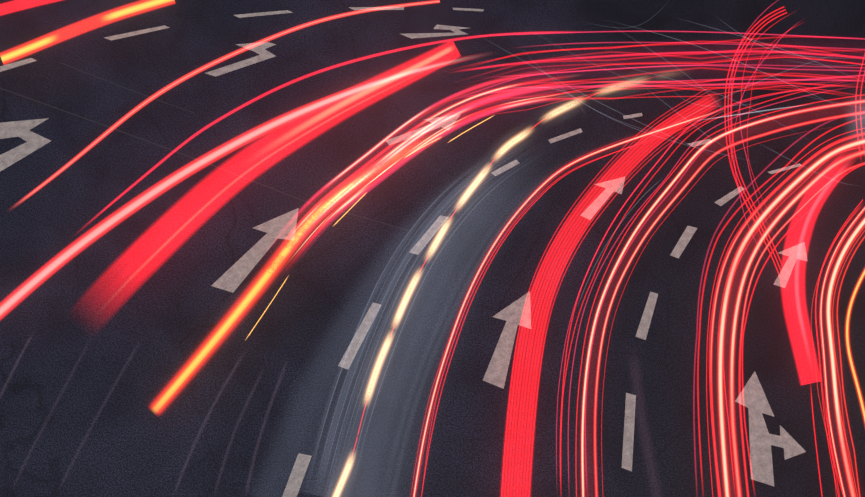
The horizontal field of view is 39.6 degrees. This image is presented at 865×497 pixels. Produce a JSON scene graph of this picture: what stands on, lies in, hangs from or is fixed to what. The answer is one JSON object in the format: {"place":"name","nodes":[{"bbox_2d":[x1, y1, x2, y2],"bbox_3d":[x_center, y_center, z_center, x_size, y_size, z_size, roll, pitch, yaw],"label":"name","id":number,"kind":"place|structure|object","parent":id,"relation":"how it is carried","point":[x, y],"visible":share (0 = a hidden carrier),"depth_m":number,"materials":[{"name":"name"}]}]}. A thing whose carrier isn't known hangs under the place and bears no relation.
{"place":"outdoors","nodes":[
{"label":"outdoors","id":0,"kind":"place"},
{"bbox_2d":[0,0,864,496],"bbox_3d":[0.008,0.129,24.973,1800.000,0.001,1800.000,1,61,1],"label":"road","id":1,"kind":"structure","parent":0,"point":[140,356],"depth_m":25.05,"materials":[{"name":"black asphalt"}]},
{"bbox_2d":[0,58,36,71],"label":"lane marking","id":2,"kind":"object","parent":1,"relation":"on","point":[14,64],"visible":1,"depth_m":27.32,"materials":[{"name":"paint"}]},
{"bbox_2d":[0,118,50,170],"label":"turn arrow marking","id":3,"kind":"object","parent":1,"relation":"on","point":[34,142],"visible":1,"depth_m":26.35,"materials":[{"name":"paint"}]},
{"bbox_2d":[60,62,193,112],"bbox_3d":[-6.898,-3.616,27.013,3.462,0.001,0.044,21,63,11],"label":"pavement joint","id":4,"kind":"object","parent":1,"relation":"on","point":[126,88],"visible":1,"depth_m":27.00,"materials":[{"name":"grey asphalt"}]},
{"bbox_2d":[104,25,169,39],"bbox_3d":[-6.828,-4.976,27.751,1.523,0.003,0.127,-13,62,-7],"label":"lane marking","id":5,"kind":"object","parent":1,"relation":"on","point":[120,36],"visible":1,"depth_m":27.74,"materials":[{"name":"paint"}]},
{"bbox_2d":[0,88,316,205],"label":"pavement joint","id":6,"kind":"object","parent":1,"relation":"on","point":[159,145],"visible":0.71,"depth_m":26.27,"materials":[{"name":"grey asphalt"}]},
{"bbox_2d":[206,42,275,76],"bbox_3d":[-4.408,-4.403,27.439,1.775,0.003,0.687,-21,63,-11],"label":"turn arrow marking","id":7,"kind":"object","parent":1,"relation":"on","point":[259,48],"visible":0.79,"depth_m":27.40,"materials":[{"name":"paint"}]},
{"bbox_2d":[211,208,298,292],"bbox_3d":[-3.653,-0.018,25.047,0.853,0.003,2.519,40,69,19],"label":"straight arrow","id":8,"kind":"object","parent":1,"relation":"on","point":[234,276],"visible":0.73,"depth_m":25.04,"materials":[{"name":"paint"}]},
{"bbox_2d":[234,10,292,17],"bbox_3d":[-3.952,-5.469,28.020,1.404,0.003,0.101,-6,62,-3],"label":"lane marking","id":9,"kind":"object","parent":1,"relation":"on","point":[260,14],"visible":1,"depth_m":28.03,"materials":[{"name":"paint"}]},
{"bbox_2d":[282,453,311,496],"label":"dash","id":10,"kind":"object","parent":1,"relation":"on","point":[297,475],"depth_m":22.70,"materials":[{"name":"paint"}]},
{"bbox_2d":[338,303,380,369],"bbox_3d":[-1.452,1.734,24.092,0.222,0.003,1.567,21,64,11],"label":"dash","id":11,"kind":"object","parent":1,"relation":"on","point":[347,359],"depth_m":24.06,"materials":[{"name":"paint"}]},
{"bbox_2d":[318,206,408,230],"bbox_3d":[-1.476,-0.650,25.395,2.050,0.001,0.039,15,62,8],"label":"pavement joint","id":12,"kind":"object","parent":1,"relation":"on","point":[363,217],"visible":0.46,"depth_m":25.40,"materials":[{"name":"grey asphalt"}]},
{"bbox_2d":[349,7,403,9],"bbox_3d":[-1.317,-5.611,28.098,1.300,0.003,0.095,-1,61,0],"label":"lane marking","id":13,"kind":"object","parent":1,"relation":"on","point":[377,8],"visible":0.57,"depth_m":28.10,"materials":[{"name":"paint"}]},
{"bbox_2d":[386,114,460,144],"bbox_3d":[-0.199,-2.655,26.485,1.802,0.003,0.444,-15,62,-8],"label":"road arrow marking","id":14,"kind":"object","parent":1,"relation":"on","point":[447,122],"depth_m":26.49,"materials":[{"name":"paint"}]},
{"bbox_2d":[409,216,448,254],"bbox_3d":[-0.067,-0.290,25.195,0.186,0.003,1.180,33,66,16],"label":"dash","id":15,"kind":"object","parent":1,"relation":"on","point":[426,237],"depth_m":25.18,"materials":[{"name":"paint"}]},
{"bbox_2d":[401,25,466,38],"bbox_3d":[0.062,-5.037,27.785,1.654,0.003,0.351,-5,61,-3],"label":"turn arrow marking","id":16,"kind":"object","parent":1,"relation":"on","point":[443,27],"visible":1,"depth_m":27.74,"materials":[{"name":"paint"}]},
{"bbox_2d":[453,8,483,10],"bbox_3d":[0.831,-5.586,28.084,0.740,0.003,0.068,3,61,2],"label":"lane marking","id":17,"kind":"object","parent":1,"relation":"on","point":[467,9],"visible":1,"depth_m":28.08,"materials":[{"name":"paint"}]},
{"bbox_2d":[491,160,518,175],"bbox_3d":[1.579,-1.740,25.986,0.663,0.003,0.129,-28,65,-14],"label":"dash","id":18,"kind":"object","parent":1,"relation":"on","point":[505,167],"depth_m":25.98,"materials":[{"name":"paint"}]},
{"bbox_2d":[483,291,530,388],"bbox_3d":[1.543,1.789,24.061,0.812,0.003,2.211,8,62,4],"label":"straight arrow","id":19,"kind":"object","parent":1,"relation":"on","point":[515,314],"visible":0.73,"depth_m":24.07,"materials":[{"name":"paint"}]},
{"bbox_2d":[549,128,582,142],"bbox_3d":[2.920,-2.474,26.387,0.793,0.003,0.110,-20,63,-11],"label":"dash","id":20,"kind":"object","parent":1,"relation":"on","point":[564,136],"visible":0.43,"depth_m":26.39,"materials":[{"name":"paint"}]},
{"bbox_2d":[580,177,624,219],"bbox_3d":[3.615,-1.153,25.666,1.415,0.003,0.567,-38,68,-18],"label":"straight arrow","id":21,"kind":"object","parent":1,"relation":"on","point":[599,201],"visible":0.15,"depth_m":25.68,"materials":[{"name":"paint"}]},
{"bbox_2d":[622,393,635,470],"bbox_3d":[3.778,3.521,23.116,0.198,0.003,1.582,7,62,4],"label":"dash","id":22,"kind":"object","parent":1,"relation":"on","point":[628,436],"visible":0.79,"depth_m":23.11,"materials":[{"name":"paint"}]},
{"bbox_2d":[623,113,642,118],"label":"dash","id":23,"kind":"object","parent":1,"relation":"on","point":[632,115],"visible":1,"depth_m":26.64,"materials":[{"name":"paint"}]},
{"bbox_2d":[635,292,657,339],"bbox_3d":[4.355,1.353,24.299,0.215,0.003,1.085,18,63,10],"label":"dash","id":24,"kind":"object","parent":1,"relation":"on","point":[643,327],"visible":1,"depth_m":24.27,"materials":[{"name":"paint"}]},
{"bbox_2d":[670,226,696,258],"bbox_3d":[5.248,-0.150,25.119,0.203,0.003,0.893,30,65,15],"label":"dash","id":25,"kind":"object","parent":1,"relation":"on","point":[684,240],"visible":1,"depth_m":25.11,"materials":[{"name":"paint"}]},
{"bbox_2d":[688,139,711,146],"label":"dash","id":26,"kind":"object","parent":1,"relation":"on","point":[698,143],"depth_m":26.30,"materials":[{"name":"paint"}]},
{"bbox_2d":[714,186,744,205],"bbox_3d":[6.363,-1.116,25.646,0.782,0.003,0.152,-31,66,-16],"label":"dash","id":27,"kind":"object","parent":1,"relation":"on","point":[727,197],"visible":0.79,"depth_m":25.64,"materials":[{"name":"paint"}]},
{"bbox_2d":[735,371,805,485],"bbox_3d":[6.250,3.506,23.125,1.248,0.003,2.159,-22,64,-12],"label":"two-way road arrow","id":28,"kind":"object","parent":1,"relation":"on","point":[751,397],"visible":0.98,"depth_m":23.05,"materials":[{"name":"paint"}]},
{"bbox_2d":[768,164,801,173],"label":"dash","id":29,"kind":"object","parent":1,"relation":"on","point":[783,169],"visible":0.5,"depth_m":25.97,"materials":[{"name":"paint"}]},
{"bbox_2d":[774,242,807,287],"bbox_3d":[7.367,0.285,24.882,0.579,0.003,1.269,38,68,19],"label":"straight arrow","id":30,"kind":"object","parent":1,"relation":"on","point":[795,253],"visible":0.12,"depth_m":24.91,"materials":[{"name":"paint"}]}
]}

